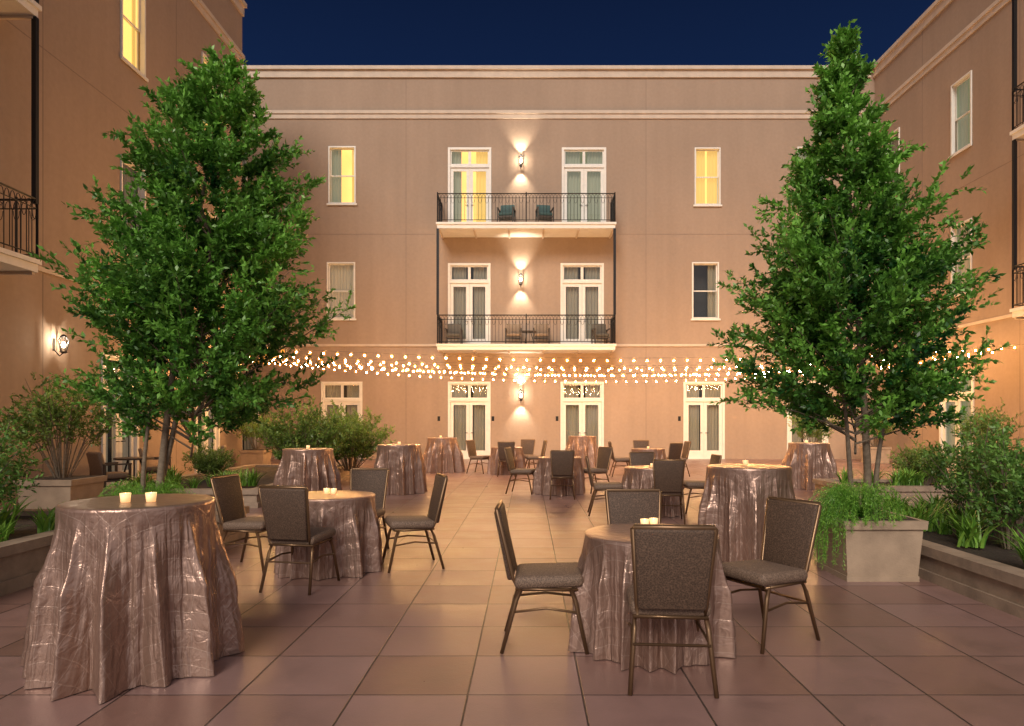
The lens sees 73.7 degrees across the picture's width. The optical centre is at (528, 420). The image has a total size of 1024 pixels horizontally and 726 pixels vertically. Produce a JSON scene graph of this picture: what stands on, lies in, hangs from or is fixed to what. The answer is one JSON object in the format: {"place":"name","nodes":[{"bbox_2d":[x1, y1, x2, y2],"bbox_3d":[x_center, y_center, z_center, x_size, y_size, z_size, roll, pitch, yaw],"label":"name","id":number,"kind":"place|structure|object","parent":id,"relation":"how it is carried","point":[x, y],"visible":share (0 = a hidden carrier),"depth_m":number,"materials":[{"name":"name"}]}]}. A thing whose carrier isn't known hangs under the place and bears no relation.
{"place":"outdoors","nodes":[
{"label":"outdoors","id":0,"kind":"place"},
{"bbox_2d":[0,459,1023,725],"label":"courtyard paving","id":1,"kind":"structure","parent":0,"point":[414,635],"depth_m":4.38,"materials":[{"name":"tile"}]},
{"bbox_2d":[0,509,54,596],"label":"raised bed","id":2,"kind":"object","parent":1,"relation":"on","point":[24,549],"visible":0.25,"depth_m":6.16,"materials":[{"name":"stone"}]},
{"bbox_2d":[0,446,23,515],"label":"shrub","id":3,"kind":"object","parent":2,"relation":"on","point":[5,481],"visible":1,"depth_m":6.34,"materials":[{"name":"green plant"}]},
{"bbox_2d":[0,515,28,541],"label":"strap leaf plant","id":4,"kind":"object","parent":2,"relation":"on","point":[3,530],"visible":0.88,"depth_m":6.22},
{"bbox_2d":[0,495,32,533],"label":"strap leaf plant","id":5,"kind":"object","parent":2,"relation":"on","point":[6,514],"visible":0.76,"depth_m":6.79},
{"bbox_2d":[0,411,49,503],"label":"shrub","id":6,"kind":"object","parent":2,"relation":"on","point":[3,440],"visible":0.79,"depth_m":7.72,"materials":[{"name":"green plant"}]},
{"bbox_2d":[22,503,59,533],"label":"strap leaf plant","id":7,"kind":"object","parent":2,"relation":"on","point":[46,525],"visible":0.57,"depth_m":6.70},
{"bbox_2d":[13,475,107,508],"bbox_3d":[-7.100,1.184,10.400,0.860,0.631,0.860,0,0,0],"label":"stone planter","id":8,"kind":"object","parent":1,"relation":"on","point":[52,492],"visible":0.5,"depth_m":10.02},
{"bbox_2d":[0,360,123,477],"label":"potted bush","id":9,"kind":"object","parent":8,"relation":"in","point":[46,414],"visible":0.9,"depth_m":10.24,"materials":[{"name":"green plant"}]},
{"bbox_2d":[86,452,131,487],"bbox_3d":[-8.523,1.067,13.866,0.630,0.867,0.623,0,0,34],"label":"armchair","id":10,"kind":"object","parent":1,"relation":"on","point":[97,464],"visible":0.71,"depth_m":13.69,"materials":[{"name":"brown wicker"}]},
{"bbox_2d":[0,0,246,504],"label":"hotel wing","id":11,"kind":"structure","parent":1,"relation":"on","point":[75,75],"depth_m":13.99,"materials":[{"name":"paint"}]},
{"bbox_2d":[52,334,69,355],"bbox_3d":[-9.243,-1.483,13.499,0.315,0.434,0.198,0,0,0],"label":"wall lantern","id":12,"kind":"object","parent":11,"relation":"attached to","point":[63,344],"depth_m":13.49,"materials":[{"name":"black metal"}]},
{"bbox_2d":[101,352,138,486],"bbox_3d":[-9.710,-0.010,15.700,0.740,3.080,1.500,0,0,0],"label":"french door","id":13,"kind":"structure","parent":11,"relation":"in","point":[112,448],"depth_m":15.85,"materials":[{"name":"white paint"}]},
{"bbox_2d":[120,154,145,255],"bbox_3d":[-9.695,-5.015,16.200,0.770,2.310,1.100,0,0,0],"label":"window","id":14,"kind":"structure","parent":11,"relation":"in","point":[123,179],"depth_m":16.46,"materials":[{"name":"white paint"}]},
{"bbox_2d":[120,0,148,81],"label":"window","id":15,"kind":"structure","parent":11,"relation":"in","point":[132,12],"depth_m":16.65,"materials":[{"name":"glass"}]},
{"bbox_2d":[195,376,219,472],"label":"french door","id":16,"kind":"structure","parent":11,"relation":"in","point":[208,442],"depth_m":20.55,"materials":[{"name":"white paint"}]},
{"bbox_2d":[269,362,888,381],"bbox_3d":[2.010,-1.618,22.650,22.820,0.773,0.101,0,0,-5],"label":"string light","id":17,"kind":"object","parent":11,"relation":"attached to","point":[524,378],"visible":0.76,"depth_m":22.57,"materials":[{"name":"white"}]},
{"bbox_2d":[286,360,922,375],"bbox_3d":[2.010,-1.685,21.600,22.797,0.637,0.101,0,0,-4],"label":"string light","id":18,"kind":"object","parent":11,"relation":"attached to","point":[537,374],"visible":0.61,"depth_m":21.46,"materials":[{"name":"white"}]},
{"bbox_2d":[280,348,1007,368],"bbox_3d":[2.010,-1.678,18.400,22.755,0.652,0.100,0,0,-2],"label":"string light","id":19,"kind":"object","parent":11,"relation":"attached to","point":[562,365],"visible":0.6,"depth_m":18.36,"materials":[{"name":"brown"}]},
{"bbox_2d":[279,344,1023,360],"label":"string light","id":20,"kind":"object","parent":11,"relation":"attached to","point":[544,357],"visible":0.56,"depth_m":17.22,"materials":[{"name":"white"}]},
{"bbox_2d":[20,494,244,703],"bbox_3d":[-2.435,0.997,4.255,1.170,0.994,1.208,0,0,-43],"label":"cocktail table","id":21,"kind":"object","parent":1,"relation":"on","point":[137,590],"visible":1,"depth_m":3.86,"materials":[{"name":"brown"}]},
{"bbox_2d":[113,457,153,483],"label":"side table","id":22,"kind":"object","parent":1,"relation":"on","point":[131,458],"visible":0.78,"depth_m":14.81,"materials":[{"name":"black metal"}]},
{"bbox_2d":[138,448,170,475],"bbox_3d":[-8.739,1.067,15.985,0.623,0.867,0.630,0,0,-21],"label":"armchair","id":23,"kind":"object","parent":1,"relation":"on","point":[149,468],"visible":0.41,"depth_m":15.74,"materials":[{"name":"brown"}]},
{"bbox_2d":[103,464,352,507],"bbox_3d":[-6.025,1.340,15.000,2.820,0.320,6.670,0,0,0],"label":"raised bed","id":24,"kind":"object","parent":1,"relation":"on","point":[251,497],"visible":0.3,"depth_m":13.64,"materials":[{"name":"stone"}]},
{"bbox_2d":[182,441,237,479],"bbox_3d":[-6.574,0.832,14.194,1.103,0.822,1.178,0,0,41],"label":"shrub","id":25,"kind":"object","parent":24,"relation":"on","point":[208,464],"visible":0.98,"depth_m":14.03,"materials":[{"name":"green plant"}]},
{"bbox_2d":[239,468,263,485],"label":"strap leaf plant","id":26,"kind":"object","parent":24,"relation":"on","point":[252,480],"visible":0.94,"depth_m":12.64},
{"bbox_2d":[247,395,362,459],"bbox_3d":[-4.978,0.334,15.053,2.619,1.826,2.452,0,0,0],"label":"shrub","id":27,"kind":"object","parent":24,"relation":"on","point":[280,437],"visible":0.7,"depth_m":14.70,"materials":[{"name":"green plant"}]},
{"bbox_2d":[309,401,396,470],"bbox_3d":[-4.435,0.379,16.855,2.329,1.734,2.488,0,0,-25],"label":"shrub","id":28,"kind":"object","parent":24,"relation":"on","point":[357,447],"visible":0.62,"depth_m":16.72,"materials":[{"name":"green plant"}]},
{"bbox_2d":[215,506,249,546],"bbox_3d":[-4.035,1.300,8.375,0.900,0.400,0.820,0,0,0],"label":"raised bed","id":29,"kind":"object","parent":1,"relation":"on","point":[231,536],"visible":0.03,"depth_m":8.30,"materials":[{"name":"stone"}]},
{"bbox_2d":[210,473,267,572],"bbox_3d":[-2.829,1.032,6.955,0.613,0.944,0.489,0,0,10],"label":"banquet chair","id":30,"kind":"object","parent":1,"relation":"on","point":[228,495],"visible":0.79,"depth_m":6.88,"materials":[{"name":"fabric"}]},
{"bbox_2d":[239,449,272,465],"bbox_3d":[-8.600,1.213,21.600,0.782,0.574,0.782,0,0,0],"label":"stone planter","id":31,"kind":"object","parent":1,"relation":"on","point":[252,456],"visible":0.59,"depth_m":21.25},
{"bbox_2d":[232,413,276,449],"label":"potted bush","id":32,"kind":"object","parent":31,"relation":"on","point":[244,428],"visible":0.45,"depth_m":21.44,"materials":[{"name":"green plant"}]},
{"bbox_2d":[258,485,339,594],"bbox_3d":[-2.056,1.032,6.151,0.489,0.944,0.613,0,0,11],"label":"banquet chair","id":33,"kind":"object","parent":1,"relation":"on","point":[285,511],"visible":1,"depth_m":5.91,"materials":[{"name":"fabric"}]},
{"bbox_2d":[273,448,342,491],"bbox_3d":[-3.899,0.997,12.084,1.170,0.994,1.208,0,0,22],"label":"cocktail table","id":34,"kind":"object","parent":1,"relation":"on","point":[313,469],"visible":0.71,"depth_m":11.74,"materials":[{"name":"brown fabric"}]},
{"bbox_2d":[274,490,382,579],"bbox_3d":[-1.987,1.122,6.907,1.075,0.744,1.059,0,0,4],"label":"dining table","id":35,"kind":"object","parent":1,"relation":"on","point":[350,517],"visible":0.62,"depth_m":6.52,"materials":[{"name":"brown fabric"}]},
{"bbox_2d":[350,468,388,548],"bbox_3d":[-1.878,1.032,7.749,0.489,0.944,0.613,0,0,3],"label":"banquet chair","id":36,"kind":"object","parent":1,"relation":"on","point":[374,480],"visible":0.38,"depth_m":7.98,"materials":[{"name":"fabric"}]},
{"bbox_2d":[374,444,426,494],"bbox_3d":[-2.682,0.997,14.175,1.164,0.994,1.136,0,0,-29],"label":"cocktail table","id":37,"kind":"object","parent":1,"relation":"on","point":[404,464],"visible":0.88,"depth_m":13.81,"materials":[{"name":"brown fabric"}]},
{"bbox_2d":[382,473,447,572],"bbox_3d":[-1.173,1.032,7.030,0.613,0.944,0.489,0,0,-20],"label":"banquet chair","id":38,"kind":"object","parent":1,"relation":"on","point":[430,520],"visible":1,"depth_m":6.91,"materials":[{"name":"fabric"}]},
{"bbox_2d":[423,437,465,472],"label":"cocktail table","id":39,"kind":"object","parent":1,"relation":"on","point":[443,455],"visible":0.98,"depth_m":19.50,"materials":[{"name":"brown fabric"}]},
{"bbox_2d":[466,440,489,473],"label":"banquet chair","id":40,"kind":"object","parent":1,"relation":"on","point":[471,449],"visible":0.88,"depth_m":19.38,"materials":[{"name":"fabric"}]},
{"bbox_2d":[497,442,514,476],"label":"banquet chair","id":41,"kind":"object","parent":1,"relation":"on","point":[501,453],"visible":0.71,"depth_m":18.11,"materials":[{"name":"fabric"}]},
{"bbox_2d":[487,447,525,474],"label":"dining table","id":42,"kind":"object","parent":1,"relation":"on","point":[493,461],"visible":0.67,"depth_m":18.91,"materials":[{"name":"brown fabric"}]},
{"bbox_2d":[504,447,534,494],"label":"banquet chair","id":43,"kind":"object","parent":1,"relation":"on","point":[511,464],"visible":0.89,"depth_m":13.96,"materials":[{"name":"fabric"}]},
{"bbox_2d":[521,439,535,467],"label":"banquet chair","id":44,"kind":"object","parent":1,"relation":"on","point":[528,446],"visible":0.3,"depth_m":20.33,"materials":[{"name":"fabric"}]},
{"bbox_2d":[494,499,588,654],"bbox_3d":[0.091,1.032,4.621,0.613,0.944,0.489,0,0,1],"label":"banquet chair","id":45,"kind":"object","parent":1,"relation":"on","point":[545,578],"visible":0.97,"depth_m":4.42,"materials":[{"name":"fabric"}]},
{"bbox_2d":[242,65,874,458],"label":"hotel building","id":46,"kind":"structure","parent":1,"relation":"on","point":[648,184],"depth_m":26.40,"materials":[{"name":"paint"}]},
{"bbox_2d":[242,382,258,449],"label":"french door","id":47,"kind":"structure","parent":46,"relation":"in","point":[246,445],"depth_m":26.65,"materials":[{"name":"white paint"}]},
{"bbox_2d":[327,262,355,319],"bbox_3d":[-7.230,-4.990,26.503,1.200,2.260,0.346,0,0,0],"label":"window","id":48,"kind":"structure","parent":46,"relation":"in","point":[340,275],"depth_m":26.63,"materials":[{"name":"white paint"}]},
{"bbox_2d":[321,382,362,458],"bbox_3d":[-7.200,-0.010,26.730,1.700,3.080,0.740,0,0,0],"label":"french door","id":49,"kind":"structure","parent":46,"relation":"in","point":[350,394],"depth_m":26.43,"materials":[{"name":"white paint"}]},
{"bbox_2d":[327,146,356,204],"bbox_3d":[-7.190,-9.480,26.715,1.160,2.340,0.770,0,0,0],"label":"window","id":50,"kind":"structure","parent":46,"relation":"in","point":[341,159],"depth_m":26.64,"materials":[{"name":"glass"}]},
{"bbox_2d":[445,324,462,343],"bbox_3d":[-2.800,-3.253,25.791,0.630,0.867,0.623,0,0,0],"label":"armchair","id":51,"kind":"object","parent":46,"relation":"on","point":[451,331],"visible":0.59,"depth_m":25.95,"materials":[{"name":"brown"}]},
{"bbox_2d":[448,382,490,458],"bbox_3d":[-2.275,-0.010,26.730,1.750,3.080,0.740,0,0,0],"label":"french door","id":52,"kind":"structure","parent":46,"relation":"in","point":[469,403],"depth_m":26.61,"materials":[{"name":"white paint"}]},
{"bbox_2d":[448,263,490,343],"bbox_3d":[-2.275,-4.460,26.730,1.750,3.340,0.740,0,0,0],"label":"french door","id":53,"kind":"structure","parent":46,"relation":"in","point":[469,284],"depth_m":26.43,"materials":[{"name":"white paint"}]},
{"bbox_2d":[448,147,490,221],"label":"french door","id":54,"kind":"structure","parent":46,"relation":"in","point":[469,168],"depth_m":26.61,"materials":[{"name":"white paint"}]},
{"bbox_2d":[497,205,515,221],"bbox_3d":[-0.814,-7.733,25.641,0.630,0.867,0.622,0,0,9],"label":"armchair","id":55,"kind":"object","parent":46,"relation":"on","point":[505,211],"visible":0.94,"depth_m":25.75,"materials":[{"name":"teal"}]},
{"bbox_2d":[505,324,521,343],"bbox_3d":[-0.550,-3.253,25.741,0.630,0.867,0.623,0,0,0],"label":"armchair","id":56,"kind":"object","parent":46,"relation":"on","point":[508,332],"visible":0.77,"depth_m":25.89,"materials":[{"name":"brown"}]},
{"bbox_2d":[533,324,549,343],"bbox_3d":[0.500,-3.253,25.741,0.630,0.867,0.623,0,0,0],"label":"armchair","id":57,"kind":"object","parent":46,"relation":"on","point":[541,331],"visible":0.96,"depth_m":25.89,"materials":[{"name":"brown"}]},
{"bbox_2d":[535,205,553,221],"bbox_3d":[0.614,-7.733,25.641,0.630,0.867,0.623,0,0,-9],"label":"armchair","id":58,"kind":"object","parent":46,"relation":"on","point":[541,211],"visible":0.77,"depth_m":25.59,"materials":[{"name":"teal"}]},
{"bbox_2d":[560,382,603,449],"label":"french door","id":59,"kind":"structure","parent":46,"relation":"in","point":[581,403],"depth_m":26.60,"materials":[{"name":"white paint"}]},
{"bbox_2d":[560,263,603,343],"bbox_3d":[2.090,-4.460,26.730,1.780,3.340,0.740,0,0,0],"label":"french door","id":60,"kind":"structure","parent":46,"relation":"in","point":[581,284],"depth_m":26.43,"materials":[{"name":"white paint"}]},
{"bbox_2d":[562,147,605,221],"bbox_3d":[2.160,-8.935,26.730,1.820,3.330,0.740,0,0,0],"label":"french door","id":61,"kind":"structure","parent":46,"relation":"in","point":[583,168],"depth_m":26.61,"materials":[{"name":"white paint"}]},
{"bbox_2d":[591,324,610,343],"bbox_3d":[2.744,-3.253,25.791,0.630,0.867,0.623,0,0,-9],"label":"armchair","id":62,"kind":"object","parent":46,"relation":"on","point":[597,331],"visible":0.88,"depth_m":25.92,"materials":[{"name":"brown"}]},
{"bbox_2d":[683,382,724,458],"bbox_3d":[6.800,-0.010,26.730,1.700,3.080,0.740,0,0,0],"label":"french door","id":63,"kind":"structure","parent":46,"relation":"in","point":[703,423],"depth_m":26.43,"materials":[{"name":"white paint"}]},
{"bbox_2d":[691,262,720,319],"bbox_3d":[6.855,-5.015,26.715,1.150,2.310,0.770,0,0,0],"label":"window","id":64,"kind":"structure","parent":46,"relation":"in","point":[705,295],"depth_m":26.67,"materials":[{"name":"white paint"}]},
{"bbox_2d":[693,147,721,206],"bbox_3d":[6.935,-9.430,26.715,1.110,2.340,0.770,0,0,0],"label":"window","id":65,"kind":"structure","parent":46,"relation":"in","point":[707,160],"depth_m":26.62,"materials":[{"name":"glass"}]},
{"bbox_2d":[787,382,827,449],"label":"french door","id":66,"kind":"structure","parent":46,"relation":"in","point":[790,438],"depth_m":26.43,"materials":[{"name":"white paint"}]},
{"bbox_2d":[532,456,584,495],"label":"dining table","id":67,"kind":"object","parent":1,"relation":"on","point":[542,478],"visible":0.76,"depth_m":13.69,"materials":[{"name":"brown fabric"}]},
{"bbox_2d":[549,450,574,499],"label":"banquet chair","id":68,"kind":"object","parent":1,"relation":"on","point":[562,463],"visible":1,"depth_m":12.91,"materials":[{"name":"fabric"}]},
{"bbox_2d":[565,436,597,467],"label":"cocktail table","id":69,"kind":"object","parent":1,"relation":"on","point":[582,446],"visible":0.69,"depth_m":21.57,"materials":[{"name":"brown fabric"}]},
{"bbox_2d":[583,447,612,493],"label":"banquet chair","id":70,"kind":"object","parent":1,"relation":"on","point":[604,455],"visible":0.78,"depth_m":14.33,"materials":[{"name":"fabric"}]},
{"bbox_2d":[585,455,622,515],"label":"banquet chair","id":71,"kind":"object","parent":1,"relation":"on","point":[600,486],"visible":0.81,"depth_m":10.70,"materials":[{"name":"fabric"}]},
{"bbox_2d":[608,441,629,476],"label":"banquet chair","id":72,"kind":"object","parent":1,"relation":"on","point":[622,459],"visible":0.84,"depth_m":18.09,"materials":[{"name":"fabric"}]},
{"bbox_2d":[605,489,661,524],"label":"banquet chair","id":73,"kind":"object","parent":1,"relation":"on","point":[629,505],"visible":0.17,"depth_m":5.55,"materials":[{"name":"fabric"}]},
{"bbox_2d":[629,452,654,465],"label":"banquet chair","id":74,"kind":"object","parent":1,"relation":"on","point":[641,458],"visible":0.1,"depth_m":12.12,"materials":[{"name":"fabric"}]},
{"bbox_2d":[628,448,666,465],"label":"dining table","id":75,"kind":"object","parent":1,"relation":"on","point":[660,453],"visible":0.3,"depth_m":17.85,"materials":[{"name":"brown fabric"}]},
{"bbox_2d":[568,523,736,673],"bbox_3d":[0.822,1.122,4.553,1.124,0.744,1.052,0,0,0],"label":"dining table","id":76,"kind":"object","parent":1,"relation":"on","point":[604,565],"visible":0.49,"depth_m":4.25,"materials":[{"name":"brown fabric"}]},
{"bbox_2d":[621,465,684,516],"bbox_3d":[2.005,1.122,11.006,1.052,0.744,1.124,0,0,-36],"label":"dining table","id":77,"kind":"object","parent":1,"relation":"on","point":[637,477],"visible":0.31,"depth_m":10.65,"materials":[{"name":"brown fabric"}]},
{"bbox_2d":[651,459,685,524],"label":"banquet chair","id":78,"kind":"object","parent":1,"relation":"on","point":[668,477],"visible":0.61,"depth_m":9.86,"materials":[{"name":"fabric"}]},
{"bbox_2d":[626,524,718,697],"bbox_3d":[0.807,1.032,3.961,0.489,0.944,0.613,0,0,4],"label":"banquet chair","id":79,"kind":"object","parent":1,"relation":"on","point":[672,566],"visible":0.91,"depth_m":3.71,"materials":[{"name":"fabric"}]},
{"bbox_2d":[668,443,682,458],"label":"banquet chair","id":80,"kind":"object","parent":1,"relation":"on","point":[675,450],"visible":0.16,"depth_m":17.13,"materials":[{"name":"fabric"}]},
{"bbox_2d":[683,454,721,513],"bbox_3d":[2.809,1.032,11.202,0.613,0.944,0.490,0,0,-4],"label":"banquet chair","id":81,"kind":"object","parent":1,"relation":"on","point":[691,484],"visible":0.45,"depth_m":11.00,"materials":[{"name":"fabric"}]},
{"bbox_2d":[698,463,794,561],"bbox_3d":[2.432,0.997,7.478,1.136,0.994,1.164,0,0,27],"label":"cocktail table","id":82,"kind":"object","parent":1,"relation":"on","point":[732,506],"visible":0.73,"depth_m":7.10,"materials":[{"name":"brown fabric"}]},
{"bbox_2d":[722,496,821,653],"bbox_3d":[1.645,1.032,4.734,0.613,0.944,0.489,0,0,-30],"label":"banquet chair","id":83,"kind":"object","parent":1,"relation":"on","point":[790,531],"visible":0.86,"depth_m":4.73,"materials":[{"name":"fabric"}]},
{"bbox_2d":[781,442,838,489],"bbox_3d":[6.264,0.997,15.208,1.208,0.994,1.170,0,0,-3],"label":"cocktail table","id":84,"kind":"object","parent":1,"relation":"on","point":[808,462],"visible":0.88,"depth_m":14.81,"materials":[{"name":"brown fabric"}]},
{"bbox_2d":[816,510,928,581],"bbox_3d":[3.300,1.213,6.680,0.782,0.574,0.782,0,0,0],"label":"stone planter","id":85,"kind":"object","parent":1,"relation":"on","point":[888,552],"visible":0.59,"depth_m":6.34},
{"bbox_2d":[808,479,907,568],"bbox_3d":[3.116,0.984,6.521,0.963,0.828,0.809,0,0,0],"label":"trailing fern","id":86,"kind":"object","parent":85,"relation":"in","point":[842,497],"visible":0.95,"depth_m":6.36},
{"bbox_2d":[706,19,1012,515],"bbox_3d":[3.104,-1.438,6.784,2.711,4.885,2.864,0,0,42],"label":"holly tree","id":87,"kind":"object","parent":85,"relation":"in","point":[854,247],"visible":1,"depth_m":6.32,"materials":[{"name":"green plant"}]},
{"bbox_2d":[859,446,891,462],"bbox_3d":[12.300,1.213,24.200,0.782,0.574,0.782,0,0,0],"label":"stone planter","id":88,"kind":"object","parent":1,"relation":"on","point":[884,452],"visible":0.5,"depth_m":23.86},
{"bbox_2d":[813,479,1000,504],"bbox_3d":[7.100,1.340,13.000,2.670,0.320,1.670,0,0,0],"label":"raised bed","id":89,"kind":"object","parent":1,"relation":"on","point":[907,491],"visible":0.34,"depth_m":12.20,"materials":[{"name":"stone"}]},
{"bbox_2d":[881,469,909,485],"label":"strap leaf plant","id":90,"kind":"object","parent":89,"relation":"on","point":[896,479],"visible":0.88,"depth_m":12.59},
{"bbox_2d":[886,439,956,484],"bbox_3d":[7.570,0.787,13.103,1.226,0.913,1.309,0,0,33],"label":"shrub","id":91,"kind":"object","parent":89,"relation":"on","point":[912,458],"visible":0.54,"depth_m":13.10,"materials":[{"name":"green plant"}]},
{"bbox_2d":[873,0,1023,467],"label":"hotel wing","id":92,"kind":"structure","parent":1,"relation":"on","point":[948,75],"depth_m":20.49,"materials":[{"name":"paint"}]},
{"bbox_2d":[939,371,973,465],"bbox_3d":[13.730,-0.010,21.350,0.740,3.080,1.800,0,0,0],"label":"french door","id":93,"kind":"structure","parent":92,"relation":"in","point":[950,438],"depth_m":21.92,"materials":[{"name":"white paint"}]},
{"bbox_2d":[948,70,971,158],"bbox_3d":[13.715,-9.455,21.100,0.770,2.350,1.100,0,0,0],"label":"window","id":94,"kind":"structure","parent":92,"relation":"in","point":[961,94],"depth_m":21.43,"materials":[{"name":"glass"}]},
{"bbox_2d":[951,218,971,296],"bbox_3d":[13.715,-5.015,21.100,0.770,2.310,1.100,0,0,0],"label":"window","id":95,"kind":"structure","parent":92,"relation":"in","point":[968,263],"depth_m":21.44,"materials":[{"name":"white paint"}]},
{"bbox_2d":[918,510,1023,619],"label":"raised bed","id":96,"kind":"object","parent":1,"relation":"on","point":[991,573],"visible":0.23,"depth_m":5.94,"materials":[{"name":"stone"}]},
{"bbox_2d":[894,497,955,531],"bbox_3d":[4.447,1.025,7.526,0.939,0.390,0.606,0,0,-42],"label":"strap leaf plant","id":97,"kind":"object","parent":96,"relation":"on","point":[931,513],"visible":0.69,"depth_m":7.53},
{"bbox_2d":[900,488,957,520],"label":"strap leaf plant","id":98,"kind":"object","parent":96,"relation":"on","point":[933,502],"visible":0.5,"depth_m":8.41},
{"bbox_2d":[931,513,952,534],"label":"strap leaf plant","id":99,"kind":"object","parent":96,"relation":"on","point":[941,530],"visible":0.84,"depth_m":7.31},
{"bbox_2d":[923,501,987,537],"bbox_3d":[4.501,1.029,7.085,0.921,0.383,0.594,0,0,-4],"label":"strap leaf plant","id":100,"kind":"object","parent":96,"relation":"on","point":[960,519],"visible":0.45,"depth_m":7.06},
{"bbox_2d":[913,413,1022,519],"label":"shrub","id":101,"kind":"object","parent":96,"relation":"on","point":[945,478],"visible":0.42,"depth_m":8.12,"materials":[{"name":"green plant"}]},
{"bbox_2d":[942,511,1016,547],"bbox_3d":[4.307,1.024,6.550,0.694,0.392,0.692,0,0,34],"label":"strap leaf plant","id":102,"kind":"object","parent":96,"relation":"on","point":[970,537],"visible":0.94,"depth_m":6.56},
{"bbox_2d":[939,413,1023,549],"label":"shrub","id":103,"kind":"object","parent":96,"relation":"on","point":[1007,489],"visible":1,"depth_m":6.55,"materials":[{"name":"green plant"}]},
{"bbox_2d":[976,520,1023,562],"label":"strap leaf plant","id":104,"kind":"object","parent":96,"relation":"on","point":[1018,539],"visible":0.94,"depth_m":5.69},
{"bbox_3d":[-3.860,1.213,6.950,0.782,0.574,0.782,0,0,0],"label":"stone planter","id":105,"kind":"object","parent":1,"relation":"on","visible":0},
{"bbox_2d":[97,478,194,496],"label":"trailing fern","id":106,"kind":"object","parent":105,"relation":"in","point":[129,488],"visible":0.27,"depth_m":6.80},
{"bbox_2d":[25,34,355,493],"bbox_3d":[-3.387,-1.433,7.087,2.936,4.884,2.875,0,0,-35],"label":"holly tree","id":107,"kind":"object","parent":105,"relation":"in","point":[166,290],"visible":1,"depth_m":6.53,"materials":[{"name":"green plant"}]},
{"bbox_2d":[242,0,934,64],"label":"sky","id":108,"kind":"structure","parent":0,"point":[274,32],"materials":[{"name":"blue"}]},
{"bbox_2d":[787,415,837,441],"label":"potted bush","id":109,"kind":"object","parent":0,"point":[816,434],"visible":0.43,"depth_m":19.46,"materials":[{"name":"green plant"}]},
{"bbox_2d":[951,397,1023,452],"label":"potted bush","id":110,"kind":"object","parent":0,"point":[983,427],"visible":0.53,"depth_m":15.63,"materials":[{"name":"green plant"}]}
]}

